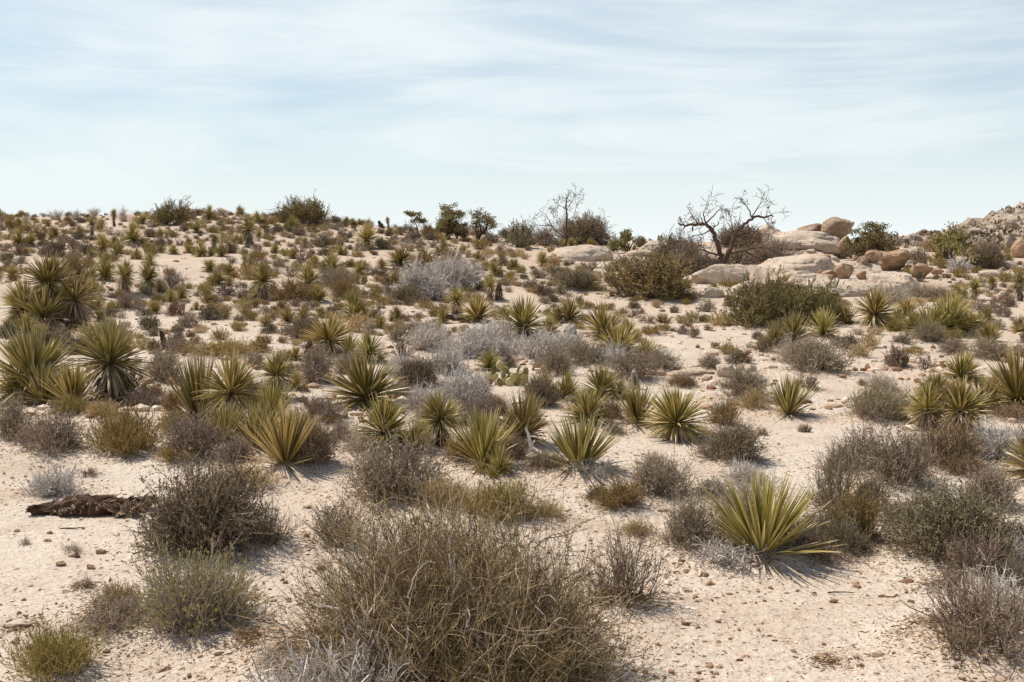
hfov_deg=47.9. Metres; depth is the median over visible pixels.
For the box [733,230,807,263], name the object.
grey bush
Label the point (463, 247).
yucca
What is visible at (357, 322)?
straw tuft
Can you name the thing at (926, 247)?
olive tuft
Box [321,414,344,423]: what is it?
olive tuft
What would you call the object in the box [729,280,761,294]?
rock slab
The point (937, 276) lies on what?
dark bush
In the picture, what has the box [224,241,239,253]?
dark bush
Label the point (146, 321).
dark bush
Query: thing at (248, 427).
yucca
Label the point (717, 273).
rock slab
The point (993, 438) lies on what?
silver dead bush
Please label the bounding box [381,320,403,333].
olive tuft
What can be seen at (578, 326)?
olive tuft
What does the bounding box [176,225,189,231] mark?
dark bush
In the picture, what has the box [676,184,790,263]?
dead tree
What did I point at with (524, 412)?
yucca
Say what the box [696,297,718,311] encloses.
grey bush
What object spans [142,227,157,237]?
dark bush
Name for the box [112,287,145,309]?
grey bush
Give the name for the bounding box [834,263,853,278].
boulder
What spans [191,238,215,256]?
yucca
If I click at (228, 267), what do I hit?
yucca
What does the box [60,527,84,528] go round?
dead stick
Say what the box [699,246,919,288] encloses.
bedrock
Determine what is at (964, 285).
straw tuft
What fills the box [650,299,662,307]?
straw tuft
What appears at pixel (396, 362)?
silver dead bush
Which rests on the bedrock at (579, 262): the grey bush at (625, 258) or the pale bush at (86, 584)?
the grey bush at (625, 258)
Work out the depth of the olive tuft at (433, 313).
36.28 m
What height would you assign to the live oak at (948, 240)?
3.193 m
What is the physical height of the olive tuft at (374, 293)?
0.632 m
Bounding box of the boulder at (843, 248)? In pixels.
[837,236,850,254]
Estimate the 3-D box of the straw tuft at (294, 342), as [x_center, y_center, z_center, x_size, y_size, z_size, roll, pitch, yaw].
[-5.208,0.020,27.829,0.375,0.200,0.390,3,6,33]
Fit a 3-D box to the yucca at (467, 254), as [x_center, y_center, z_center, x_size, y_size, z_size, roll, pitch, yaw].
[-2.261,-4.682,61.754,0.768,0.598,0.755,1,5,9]
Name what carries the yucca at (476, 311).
on the ground
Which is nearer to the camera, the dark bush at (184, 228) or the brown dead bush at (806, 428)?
the brown dead bush at (806, 428)
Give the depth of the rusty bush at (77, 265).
41.57 m
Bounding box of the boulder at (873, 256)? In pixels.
[865,250,882,262]
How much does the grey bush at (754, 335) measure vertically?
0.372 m
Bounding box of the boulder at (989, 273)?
[978,271,1000,276]
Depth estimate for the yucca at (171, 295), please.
39.08 m
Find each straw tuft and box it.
[14,264,28,273]
[22,220,43,232]
[68,248,82,254]
[70,319,107,339]
[80,394,123,416]
[122,248,132,254]
[132,334,155,349]
[144,299,161,305]
[162,328,170,333]
[190,324,208,333]
[197,218,207,223]
[200,455,284,492]
[208,229,236,243]
[215,207,229,215]
[217,303,234,313]
[221,216,234,223]
[230,300,253,311]
[266,306,284,316]
[278,230,288,236]
[288,260,305,270]
[289,338,303,345]
[318,223,330,230]
[322,229,333,235]
[337,234,348,241]
[337,308,377,332]
[362,221,375,228]
[410,468,473,511]
[445,479,496,513]
[450,238,461,243]
[481,247,496,256]
[507,250,518,256]
[507,278,517,284]
[514,248,525,255]
[519,253,530,258]
[529,497,574,521]
[539,262,554,271]
[590,270,605,279]
[612,514,653,537]
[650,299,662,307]
[673,314,689,322]
[684,309,699,322]
[689,423,716,437]
[703,309,737,325]
[734,381,776,409]
[842,343,873,356]
[858,332,884,346]
[864,325,886,334]
[911,296,929,304]
[960,281,968,288]
[960,297,977,307]
[985,291,995,296]
[1010,265,1021,271]
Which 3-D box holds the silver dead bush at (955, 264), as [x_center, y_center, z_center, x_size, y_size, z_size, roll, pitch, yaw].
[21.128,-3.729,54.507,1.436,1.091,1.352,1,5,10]
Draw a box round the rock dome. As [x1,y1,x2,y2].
[772,230,839,253]
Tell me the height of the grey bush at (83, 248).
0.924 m
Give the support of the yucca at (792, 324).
on the ground
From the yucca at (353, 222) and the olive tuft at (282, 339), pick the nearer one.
the olive tuft at (282, 339)
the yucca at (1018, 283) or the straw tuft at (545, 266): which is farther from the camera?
the straw tuft at (545, 266)
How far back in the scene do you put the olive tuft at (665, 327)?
31.80 m
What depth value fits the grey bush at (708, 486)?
11.54 m
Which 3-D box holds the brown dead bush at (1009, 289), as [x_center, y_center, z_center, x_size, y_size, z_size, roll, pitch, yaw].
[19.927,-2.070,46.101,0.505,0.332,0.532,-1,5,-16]
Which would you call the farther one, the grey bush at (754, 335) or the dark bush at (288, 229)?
the dark bush at (288, 229)
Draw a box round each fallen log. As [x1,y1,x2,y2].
[26,492,160,518]
[445,314,471,322]
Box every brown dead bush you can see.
[9,246,23,254]
[66,219,77,226]
[77,464,100,477]
[145,334,160,351]
[159,298,190,316]
[185,328,197,336]
[250,242,261,249]
[264,314,276,320]
[284,233,297,237]
[295,410,323,428]
[374,268,391,275]
[397,312,415,321]
[401,296,415,305]
[439,297,450,302]
[487,393,513,415]
[594,396,628,419]
[662,370,699,386]
[750,334,778,352]
[757,426,768,435]
[797,423,811,431]
[800,536,848,568]
[904,405,1002,466]
[930,447,990,478]
[940,271,950,277]
[982,399,1023,422]
[989,293,1003,301]
[1001,286,1014,292]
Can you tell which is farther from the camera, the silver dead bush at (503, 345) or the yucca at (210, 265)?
the yucca at (210, 265)
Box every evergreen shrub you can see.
[147,195,194,225]
[270,191,335,225]
[592,249,706,299]
[719,264,808,329]
[756,272,806,298]
[777,269,851,326]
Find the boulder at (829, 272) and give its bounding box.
[821,270,836,277]
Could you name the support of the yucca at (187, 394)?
on the ground
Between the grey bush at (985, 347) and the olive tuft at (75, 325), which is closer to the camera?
the grey bush at (985, 347)
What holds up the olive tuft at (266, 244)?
on the ground
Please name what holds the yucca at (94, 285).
on the ground
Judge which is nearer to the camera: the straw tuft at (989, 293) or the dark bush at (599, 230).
the straw tuft at (989, 293)
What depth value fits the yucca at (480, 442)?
13.17 m
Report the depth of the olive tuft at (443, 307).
37.80 m
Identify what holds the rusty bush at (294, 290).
on the ground
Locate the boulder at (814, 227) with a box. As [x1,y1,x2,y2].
[797,223,821,230]
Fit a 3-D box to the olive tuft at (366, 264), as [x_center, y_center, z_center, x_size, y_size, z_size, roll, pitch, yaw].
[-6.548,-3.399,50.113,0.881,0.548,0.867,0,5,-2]
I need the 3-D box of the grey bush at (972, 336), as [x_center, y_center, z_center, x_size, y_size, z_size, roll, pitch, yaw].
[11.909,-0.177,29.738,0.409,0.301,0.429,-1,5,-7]
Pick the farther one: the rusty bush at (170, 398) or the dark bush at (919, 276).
the dark bush at (919, 276)
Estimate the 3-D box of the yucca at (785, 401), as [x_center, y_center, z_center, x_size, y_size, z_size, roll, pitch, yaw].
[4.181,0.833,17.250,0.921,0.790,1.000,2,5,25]
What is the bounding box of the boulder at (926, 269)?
[911,263,933,277]
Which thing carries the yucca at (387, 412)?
on the ground
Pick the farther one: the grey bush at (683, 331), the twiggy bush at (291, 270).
the twiggy bush at (291, 270)
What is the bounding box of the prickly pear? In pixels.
[485,360,528,385]
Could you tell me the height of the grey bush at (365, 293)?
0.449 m
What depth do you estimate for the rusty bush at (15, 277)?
42.60 m
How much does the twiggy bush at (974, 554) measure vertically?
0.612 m
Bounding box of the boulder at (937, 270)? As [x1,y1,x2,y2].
[930,268,943,273]
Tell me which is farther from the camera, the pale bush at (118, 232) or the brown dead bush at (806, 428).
the pale bush at (118, 232)
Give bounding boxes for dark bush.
[0,248,16,261]
[0,321,19,337]
[34,236,69,255]
[35,324,70,346]
[55,333,92,354]
[70,230,85,239]
[76,217,86,222]
[83,234,94,240]
[102,306,117,316]
[113,430,290,569]
[136,310,164,329]
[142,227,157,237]
[153,238,166,245]
[166,327,186,344]
[171,324,184,331]
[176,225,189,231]
[194,303,226,320]
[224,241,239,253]
[241,372,268,408]
[260,322,277,333]
[266,408,351,470]
[272,225,284,231]
[281,311,322,341]
[283,225,295,231]
[291,225,309,235]
[310,230,333,247]
[314,246,330,255]
[324,304,339,312]
[328,214,343,223]
[335,241,346,245]
[343,232,352,237]
[365,246,374,250]
[370,235,392,249]
[384,230,393,235]
[384,280,426,300]
[387,348,443,387]
[403,229,426,242]
[422,233,437,239]
[494,428,537,461]
[496,257,509,265]
[498,214,539,247]
[498,226,509,237]
[514,367,563,408]
[518,444,568,474]
[519,273,529,278]
[533,282,553,295]
[545,265,604,291]
[546,264,565,275]
[547,292,561,301]
[549,208,617,244]
[568,209,616,244]
[578,313,592,321]
[580,480,608,502]
[623,287,634,296]
[625,300,639,308]
[633,236,648,246]
[646,224,712,263]
[685,254,732,271]
[690,407,786,469]
[698,314,709,322]
[705,220,778,249]
[723,346,755,363]
[817,507,880,558]
[831,331,866,348]
[872,461,1023,570]
[881,343,913,367]
[912,268,926,281]
[913,259,927,265]
[930,273,941,278]
[966,232,1014,269]
[999,514,1023,547]
[1000,297,1018,306]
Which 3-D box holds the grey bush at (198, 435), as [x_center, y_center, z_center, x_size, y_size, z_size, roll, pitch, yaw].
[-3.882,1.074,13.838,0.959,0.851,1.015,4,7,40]
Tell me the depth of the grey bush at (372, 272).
48.88 m
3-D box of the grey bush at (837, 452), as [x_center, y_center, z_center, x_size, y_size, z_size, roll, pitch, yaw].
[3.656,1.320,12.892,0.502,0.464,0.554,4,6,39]
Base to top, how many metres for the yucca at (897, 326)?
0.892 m
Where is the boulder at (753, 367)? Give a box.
[736,363,756,370]
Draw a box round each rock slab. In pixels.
[548,245,612,261]
[625,250,653,257]
[638,240,664,250]
[670,369,702,375]
[690,264,749,284]
[695,286,722,297]
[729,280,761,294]
[757,254,835,272]
[758,236,803,249]
[792,280,863,296]
[797,238,840,253]
[842,281,882,293]
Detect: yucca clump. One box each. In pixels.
[0,249,107,330]
[0,319,88,406]
[35,313,158,404]
[637,383,715,444]
[897,289,980,337]
[899,367,996,433]
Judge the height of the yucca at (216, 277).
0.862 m
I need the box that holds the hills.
[901,203,1023,245]
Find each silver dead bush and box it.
[9,457,83,498]
[237,592,427,681]
[246,637,312,674]
[382,345,418,376]
[389,251,451,300]
[404,314,457,351]
[404,378,448,407]
[417,335,474,375]
[424,251,462,280]
[425,246,496,291]
[433,353,496,405]
[448,316,511,360]
[464,314,518,335]
[483,324,526,355]
[510,322,566,362]
[538,323,590,354]
[565,453,623,481]
[588,335,629,366]
[686,532,775,578]
[718,452,768,481]
[942,548,1023,623]
[945,252,971,272]
[968,408,1023,463]
[988,619,1023,656]
[1000,523,1023,561]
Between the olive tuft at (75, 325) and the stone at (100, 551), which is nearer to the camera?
the stone at (100, 551)
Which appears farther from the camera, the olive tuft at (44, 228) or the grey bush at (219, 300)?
the olive tuft at (44, 228)
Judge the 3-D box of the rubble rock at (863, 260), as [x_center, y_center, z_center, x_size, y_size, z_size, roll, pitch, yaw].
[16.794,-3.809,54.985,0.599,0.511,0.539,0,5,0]
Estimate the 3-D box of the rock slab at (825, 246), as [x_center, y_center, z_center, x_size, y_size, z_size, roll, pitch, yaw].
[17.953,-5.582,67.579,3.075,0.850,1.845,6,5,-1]
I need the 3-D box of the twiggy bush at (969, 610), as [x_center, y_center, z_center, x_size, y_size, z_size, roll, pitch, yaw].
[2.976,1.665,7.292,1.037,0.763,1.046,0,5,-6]
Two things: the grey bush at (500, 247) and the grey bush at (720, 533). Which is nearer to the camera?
the grey bush at (720, 533)
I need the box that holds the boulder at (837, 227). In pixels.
[821,217,853,239]
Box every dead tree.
[267,194,305,213]
[531,182,585,246]
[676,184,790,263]
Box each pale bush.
[17,535,30,544]
[46,209,62,219]
[58,541,84,554]
[68,209,82,219]
[70,571,95,587]
[87,206,101,215]
[104,227,114,234]
[112,228,125,235]
[115,310,126,318]
[117,204,133,221]
[144,221,155,226]
[272,266,283,272]
[331,420,379,452]
[395,235,417,247]
[502,285,513,291]
[688,460,792,519]
[763,329,820,364]
[850,327,866,335]
[858,281,917,304]
[863,368,903,391]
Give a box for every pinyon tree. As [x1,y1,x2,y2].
[403,210,426,232]
[431,201,469,235]
[444,218,470,238]
[467,207,501,239]
[603,228,645,252]
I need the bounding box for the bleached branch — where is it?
[525,427,535,449]
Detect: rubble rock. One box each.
[806,249,815,253]
[856,271,866,278]
[857,256,868,264]
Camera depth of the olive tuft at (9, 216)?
76.21 m
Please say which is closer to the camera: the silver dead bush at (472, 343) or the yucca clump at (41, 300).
the silver dead bush at (472, 343)
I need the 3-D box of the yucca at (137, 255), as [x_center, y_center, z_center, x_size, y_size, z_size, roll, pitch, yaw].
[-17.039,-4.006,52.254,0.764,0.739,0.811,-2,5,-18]
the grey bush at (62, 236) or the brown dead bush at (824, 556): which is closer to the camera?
the brown dead bush at (824, 556)
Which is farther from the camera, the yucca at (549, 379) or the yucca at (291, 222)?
the yucca at (291, 222)
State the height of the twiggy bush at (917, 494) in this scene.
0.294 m
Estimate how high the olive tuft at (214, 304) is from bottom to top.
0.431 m
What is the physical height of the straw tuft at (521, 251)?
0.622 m
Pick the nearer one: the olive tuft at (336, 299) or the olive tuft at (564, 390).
the olive tuft at (564, 390)
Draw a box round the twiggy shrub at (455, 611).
[221,446,676,681]
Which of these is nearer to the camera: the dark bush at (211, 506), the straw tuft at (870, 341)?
the dark bush at (211, 506)
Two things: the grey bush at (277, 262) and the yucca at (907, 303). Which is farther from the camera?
the grey bush at (277, 262)
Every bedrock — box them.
[559,254,647,267]
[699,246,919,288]
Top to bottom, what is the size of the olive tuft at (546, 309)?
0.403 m
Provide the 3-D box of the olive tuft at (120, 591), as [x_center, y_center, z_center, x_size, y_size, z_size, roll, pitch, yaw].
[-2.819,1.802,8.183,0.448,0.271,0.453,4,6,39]
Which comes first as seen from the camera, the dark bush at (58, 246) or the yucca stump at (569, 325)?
the yucca stump at (569, 325)
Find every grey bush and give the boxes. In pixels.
[0,221,8,230]
[0,244,10,250]
[0,391,41,442]
[2,399,94,460]
[3,257,18,266]
[16,254,27,263]
[53,231,77,241]
[56,323,78,336]
[64,234,81,248]
[66,580,156,641]
[77,237,97,253]
[88,291,106,302]
[95,322,135,342]
[102,291,114,297]
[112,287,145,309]
[122,387,160,405]
[134,305,151,315]
[140,339,189,383]
[142,326,160,335]
[152,395,234,464]
[159,335,198,353]
[166,235,173,244]
[172,303,203,328]
[203,427,268,463]
[212,218,226,225]
[212,265,225,273]
[212,296,223,302]
[213,280,237,295]
[228,223,243,232]
[232,312,245,320]
[234,278,248,287]
[235,286,251,297]
[241,346,267,367]
[246,246,261,254]
[251,255,268,265]
[257,303,273,313]
[259,211,269,217]
[268,229,276,234]
[268,351,299,373]
[271,256,288,266]
[275,320,290,334]
[289,297,301,306]
[290,257,303,265]
[293,390,350,422]
[295,339,342,384]
[299,299,315,309]
[316,261,355,287]
[325,417,359,441]
[330,219,347,229]
[330,345,367,373]
[333,418,457,507]
[334,228,345,235]
[340,259,350,266]
[359,288,371,298]
[360,319,379,334]
[364,401,404,425]
[365,266,378,274]
[368,299,386,318]
[379,281,394,293]
[386,234,399,240]
[386,318,413,340]
[387,375,417,397]
[389,264,401,273]
[393,317,438,330]
[394,299,402,304]
[398,221,416,232]
[404,288,431,304]
[405,395,437,423]
[411,311,423,318]
[414,238,426,247]
[418,323,455,339]
[444,246,464,258]
[455,387,501,425]
[457,374,494,396]
[481,231,503,243]
[489,323,528,344]
[492,241,512,254]
[495,275,510,284]
[496,351,520,366]
[515,398,545,423]
[518,274,543,289]
[527,264,549,278]
[531,338,579,376]
[532,226,559,245]
[537,291,551,303]
[542,271,561,281]
[550,283,571,294]
[563,334,619,367]
[574,291,584,302]
[603,339,667,382]
[603,415,625,434]
[608,254,633,264]
[622,446,708,506]
[638,307,646,313]
[639,448,681,474]
[646,345,685,370]
[646,484,722,557]
[647,288,665,299]
[660,235,717,273]
[669,305,682,312]
[675,323,690,333]
[687,322,700,337]
[688,514,742,548]
[693,470,732,498]
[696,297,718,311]
[696,352,721,370]
[703,324,713,330]
[707,501,735,530]
[710,355,772,401]
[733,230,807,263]
[751,326,763,338]
[775,515,838,555]
[776,325,860,375]
[782,497,841,535]
[793,369,820,390]
[811,439,861,475]
[823,415,883,471]
[829,334,840,343]
[842,410,949,491]
[850,469,893,510]
[856,378,868,385]
[875,486,926,529]
[886,327,913,343]
[896,280,950,300]
[906,244,929,263]
[915,560,984,594]
[929,336,975,355]
[952,456,1023,513]
[956,331,1016,361]
[965,330,979,338]
[969,299,985,312]
[976,298,1007,313]
[989,316,1006,329]
[995,304,1013,317]
[999,289,1017,299]
[1008,340,1023,357]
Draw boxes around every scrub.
[0,204,1023,247]
[606,225,1002,247]
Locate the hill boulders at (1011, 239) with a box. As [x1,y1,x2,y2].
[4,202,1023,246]
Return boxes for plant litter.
[0,262,1023,681]
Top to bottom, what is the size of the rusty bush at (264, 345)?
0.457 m
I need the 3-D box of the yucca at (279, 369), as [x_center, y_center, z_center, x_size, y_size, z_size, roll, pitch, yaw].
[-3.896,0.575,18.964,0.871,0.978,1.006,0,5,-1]
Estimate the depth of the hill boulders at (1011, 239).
254.23 m
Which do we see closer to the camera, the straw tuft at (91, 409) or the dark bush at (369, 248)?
the straw tuft at (91, 409)
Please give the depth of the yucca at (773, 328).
27.51 m
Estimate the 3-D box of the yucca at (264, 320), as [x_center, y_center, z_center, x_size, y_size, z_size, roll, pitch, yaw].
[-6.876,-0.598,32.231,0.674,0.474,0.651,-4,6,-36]
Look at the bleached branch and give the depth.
14.21 m
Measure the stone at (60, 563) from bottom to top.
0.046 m
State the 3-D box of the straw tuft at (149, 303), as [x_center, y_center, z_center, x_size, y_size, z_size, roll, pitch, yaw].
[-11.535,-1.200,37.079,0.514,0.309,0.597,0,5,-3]
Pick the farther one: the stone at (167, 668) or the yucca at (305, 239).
the yucca at (305, 239)
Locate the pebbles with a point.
(664, 581)
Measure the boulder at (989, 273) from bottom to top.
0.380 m
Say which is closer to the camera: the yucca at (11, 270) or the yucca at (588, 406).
the yucca at (588, 406)
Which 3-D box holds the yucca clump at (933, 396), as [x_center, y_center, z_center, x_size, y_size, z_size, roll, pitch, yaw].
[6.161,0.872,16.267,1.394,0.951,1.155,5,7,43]
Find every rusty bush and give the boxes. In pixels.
[0,216,21,229]
[3,272,20,280]
[31,228,49,239]
[56,248,90,284]
[62,216,72,222]
[156,382,184,412]
[181,219,193,226]
[194,207,205,215]
[195,291,217,303]
[227,271,239,277]
[239,308,252,316]
[247,298,262,307]
[249,337,272,352]
[260,221,272,229]
[260,273,333,301]
[270,304,281,311]
[274,300,292,308]
[325,273,363,298]
[329,235,339,244]
[333,302,347,309]
[373,274,395,284]
[375,228,385,233]
[407,247,445,269]
[419,221,435,236]
[562,260,572,265]
[586,466,648,512]
[653,311,672,323]
[676,289,702,300]
[810,475,900,545]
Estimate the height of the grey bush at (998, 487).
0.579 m
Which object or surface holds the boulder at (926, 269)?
on the ground
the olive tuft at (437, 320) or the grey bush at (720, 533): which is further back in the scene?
the olive tuft at (437, 320)
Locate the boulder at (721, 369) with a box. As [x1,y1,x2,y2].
[716,364,732,376]
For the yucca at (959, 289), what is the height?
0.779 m
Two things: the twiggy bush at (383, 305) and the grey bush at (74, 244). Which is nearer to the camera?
the twiggy bush at (383, 305)
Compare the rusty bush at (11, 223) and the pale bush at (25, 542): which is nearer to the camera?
the pale bush at (25, 542)
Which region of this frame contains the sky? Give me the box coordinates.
[0,0,1023,240]
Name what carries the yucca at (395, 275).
on the ground
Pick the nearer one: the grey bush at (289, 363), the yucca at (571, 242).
the grey bush at (289, 363)
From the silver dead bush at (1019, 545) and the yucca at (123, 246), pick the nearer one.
the silver dead bush at (1019, 545)
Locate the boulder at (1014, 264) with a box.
[999,261,1017,268]
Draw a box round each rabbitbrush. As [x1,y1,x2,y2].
[113,529,286,645]
[843,378,918,424]
[908,314,951,342]
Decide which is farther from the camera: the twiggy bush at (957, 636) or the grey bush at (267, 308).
the grey bush at (267, 308)
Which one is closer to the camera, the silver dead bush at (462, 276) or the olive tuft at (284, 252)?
the silver dead bush at (462, 276)
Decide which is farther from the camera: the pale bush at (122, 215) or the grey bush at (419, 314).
the pale bush at (122, 215)
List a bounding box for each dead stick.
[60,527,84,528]
[828,591,853,592]
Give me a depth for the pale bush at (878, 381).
19.73 m
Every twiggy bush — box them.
[35,313,63,330]
[154,265,194,293]
[174,238,183,245]
[221,620,267,649]
[222,254,238,262]
[232,482,304,553]
[281,264,299,276]
[288,241,311,251]
[294,249,311,259]
[298,484,382,553]
[377,301,386,308]
[388,335,418,356]
[425,240,438,247]
[557,293,570,304]
[578,511,685,615]
[581,258,603,270]
[621,305,640,317]
[634,312,659,323]
[715,243,759,263]
[799,432,876,510]
[875,509,961,560]
[893,553,1023,679]
[903,489,932,503]
[909,607,969,633]
[914,351,936,369]
[928,614,998,663]
[930,514,1020,578]
[963,272,972,279]
[976,273,988,282]
[984,544,1023,594]
[1015,334,1023,342]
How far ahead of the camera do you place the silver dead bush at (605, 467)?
12.68 m
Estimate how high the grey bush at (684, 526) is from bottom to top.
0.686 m
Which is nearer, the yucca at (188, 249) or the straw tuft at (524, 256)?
the yucca at (188, 249)
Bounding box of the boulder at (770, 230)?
[760,224,780,235]
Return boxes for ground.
[0,214,1023,681]
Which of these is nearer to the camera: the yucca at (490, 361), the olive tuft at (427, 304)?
the yucca at (490, 361)
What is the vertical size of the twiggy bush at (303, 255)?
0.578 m
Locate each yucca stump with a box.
[158,330,168,350]
[303,340,312,361]
[494,283,502,299]
[564,323,579,338]
[628,368,638,388]
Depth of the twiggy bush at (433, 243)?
66.68 m
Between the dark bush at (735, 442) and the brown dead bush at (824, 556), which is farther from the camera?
the dark bush at (735, 442)
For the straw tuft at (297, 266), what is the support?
on the ground
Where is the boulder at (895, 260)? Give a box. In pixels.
[878,249,911,269]
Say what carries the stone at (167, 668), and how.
on the ground
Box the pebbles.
[0,215,1023,681]
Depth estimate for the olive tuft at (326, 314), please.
35.40 m
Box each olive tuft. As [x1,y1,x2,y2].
[0,265,9,271]
[0,328,37,349]
[0,603,118,681]
[1,232,12,239]
[5,213,15,219]
[15,222,34,232]
[37,342,61,355]
[41,225,52,231]
[48,389,93,414]
[70,318,89,329]
[72,392,172,459]
[77,257,96,267]
[88,572,144,606]
[94,217,107,224]
[95,222,107,231]
[101,299,123,311]
[105,249,122,260]
[135,377,165,395]
[137,236,149,243]
[137,297,148,305]
[140,238,159,250]
[142,245,159,254]
[147,292,168,303]
[149,439,202,467]
[150,242,166,252]
[154,405,196,431]
[162,265,176,274]
[167,332,275,360]
[168,228,181,236]
[187,335,204,343]
[195,277,215,292]
[204,225,214,231]
[205,301,222,310]
[206,326,232,339]
[210,225,224,232]
[218,308,233,318]
[223,295,231,300]
[229,263,258,279]
[229,319,248,330]
[230,233,245,243]
[236,247,249,254]
[237,295,252,303]
[240,259,255,266]
[241,251,257,260]
[242,308,261,320]
[253,248,270,259]
[254,332,274,343]
[261,238,272,246]
[264,234,276,240]
[267,216,278,223]
[270,295,284,300]
[270,344,293,360]
[277,248,295,255]
[277,334,289,342]
[289,362,302,371]
[304,223,319,232]
[304,258,318,267]
[308,232,318,237]
[309,300,320,306]
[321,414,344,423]
[323,311,336,317]
[327,245,337,252]
[331,296,341,302]
[349,249,365,256]
[352,270,369,284]
[353,257,370,267]
[358,217,374,224]
[364,299,378,306]
[368,286,386,298]
[369,283,384,291]
[371,274,384,281]
[372,293,392,304]
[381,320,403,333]
[389,238,398,244]
[410,298,435,309]
[426,308,440,316]
[426,318,444,327]
[431,230,446,239]
[434,298,450,311]
[436,427,472,462]
[450,326,461,331]
[458,469,549,522]
[461,289,480,300]
[462,285,474,292]
[467,234,491,248]
[472,256,494,270]
[502,269,522,278]
[514,263,526,272]
[530,361,543,367]
[541,305,556,315]
[546,245,555,251]
[547,256,562,265]
[549,379,572,397]
[571,319,584,328]
[573,263,585,269]
[575,299,592,308]
[584,279,607,290]
[603,302,614,309]
[612,307,630,316]
[629,295,638,300]
[639,321,667,334]
[657,322,670,330]
[661,293,674,300]
[680,298,692,304]
[682,321,693,325]
[706,394,748,425]
[709,341,719,347]
[718,277,739,287]
[718,339,737,353]
[828,295,843,304]
[902,263,911,269]
[902,344,926,353]
[917,236,948,252]
[934,257,951,268]
[941,325,967,340]
[950,265,971,276]
[970,265,986,272]
[995,265,1017,281]
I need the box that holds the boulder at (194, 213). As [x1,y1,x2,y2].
[188,208,196,218]
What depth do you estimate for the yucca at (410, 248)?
63.43 m
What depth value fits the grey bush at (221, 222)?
69.66 m
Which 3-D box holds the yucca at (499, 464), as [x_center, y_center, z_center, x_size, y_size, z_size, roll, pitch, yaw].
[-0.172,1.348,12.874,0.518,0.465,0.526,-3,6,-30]
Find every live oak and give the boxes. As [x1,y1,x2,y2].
[842,221,904,259]
[928,221,999,267]
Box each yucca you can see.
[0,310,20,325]
[0,360,25,404]
[3,264,19,276]
[8,228,33,245]
[9,309,51,335]
[14,215,24,226]
[16,209,23,216]
[18,246,31,255]
[22,230,38,246]
[43,219,52,226]
[48,225,61,237]
[72,224,88,233]
[82,274,105,295]
[85,217,97,234]
[85,230,125,256]
[85,252,118,280]
[87,294,104,309]
[91,305,107,321]
[95,251,112,262]
[108,235,118,242]
[109,209,116,226]
[110,256,144,295]
[111,241,125,253]
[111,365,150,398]
[114,287,124,297]
[119,221,148,243]
[129,247,144,259]
[136,213,148,223]
[136,260,162,294]
[140,251,158,265]
[147,300,163,314]
[153,278,166,292]
[154,227,168,237]
[158,345,229,423]
[161,287,178,301]
[166,243,180,253]
[173,283,190,300]
[182,235,194,246]
[183,242,197,252]
[188,218,206,232]
[189,301,201,310]
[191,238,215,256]
[191,345,268,434]
[195,397,245,445]
[200,205,218,219]
[200,257,218,271]
[202,268,236,285]
[208,232,219,252]
[213,240,229,256]
[221,261,237,274]
[225,395,279,450]
[233,203,245,216]
[235,401,330,471]
[236,214,260,245]
[241,372,304,425]
[244,284,258,299]
[248,260,279,299]
[250,210,264,223]
[255,229,262,236]
[255,312,275,326]
[255,349,300,397]
[267,280,279,296]
[269,241,283,253]
[276,304,295,323]
[285,369,308,392]
[286,215,301,227]
[286,344,303,360]
[287,247,299,258]
[290,259,322,285]
[291,409,310,433]
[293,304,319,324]
[296,308,357,355]
[299,236,309,247]
[307,282,331,301]
[309,254,321,261]
[311,306,326,317]
[314,344,416,412]
[318,249,342,272]
[333,331,359,355]
[334,243,349,255]
[335,266,352,281]
[336,288,373,320]
[346,257,355,266]
[347,259,368,273]
[349,217,357,225]
[349,392,416,452]
[351,224,378,247]
[352,329,388,362]
[372,313,388,328]
[374,257,388,268]
[384,243,416,266]
[385,216,390,227]
[388,270,404,283]
[388,305,406,320]
[394,418,436,453]
[395,425,409,444]
[405,243,414,251]
[410,244,432,260]
[413,387,468,447]
[432,240,450,255]
[436,236,447,243]
[436,306,450,323]
[440,404,528,474]
[442,285,469,314]
[444,399,466,425]
[456,290,498,324]
[459,242,467,253]
[464,250,473,257]
[470,441,517,478]
[471,347,504,371]
[473,250,484,260]
[475,279,484,290]
[481,271,504,300]
[486,259,504,276]
[486,387,553,449]
[490,302,514,323]
[491,292,553,339]
[496,249,508,259]
[505,257,516,269]
[511,259,519,268]
[526,407,635,479]
[533,371,560,394]
[535,249,551,266]
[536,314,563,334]
[545,293,589,323]
[554,369,580,399]
[556,385,615,427]
[557,237,567,246]
[567,236,576,245]
[575,298,628,339]
[577,360,631,399]
[586,238,598,245]
[588,319,662,360]
[606,378,660,428]
[607,259,621,271]
[617,315,642,341]
[636,335,659,353]
[686,460,845,571]
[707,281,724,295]
[760,319,788,347]
[763,306,818,345]
[763,371,822,417]
[804,303,843,337]
[831,298,853,320]
[834,282,901,330]
[888,303,907,324]
[889,307,924,333]
[892,294,919,315]
[900,267,914,276]
[906,404,937,423]
[927,249,943,262]
[935,349,987,382]
[950,279,970,297]
[959,309,987,333]
[965,275,982,299]
[965,340,1023,414]
[971,320,1008,343]
[976,306,998,325]
[978,367,1006,398]
[986,274,999,289]
[994,419,1023,480]
[1003,253,1016,261]
[1006,314,1023,333]
[1008,268,1023,300]
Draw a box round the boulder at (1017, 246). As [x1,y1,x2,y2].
[1011,238,1023,257]
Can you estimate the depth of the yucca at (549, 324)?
29.80 m
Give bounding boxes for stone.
[3,619,31,627]
[56,561,65,565]
[68,552,80,557]
[86,564,94,568]
[96,549,105,554]
[155,666,171,672]
[699,571,708,576]
[703,580,714,585]
[814,654,838,661]
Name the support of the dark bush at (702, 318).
on the ground
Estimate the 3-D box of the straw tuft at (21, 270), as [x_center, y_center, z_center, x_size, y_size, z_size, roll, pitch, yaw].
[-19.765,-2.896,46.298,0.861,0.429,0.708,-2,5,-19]

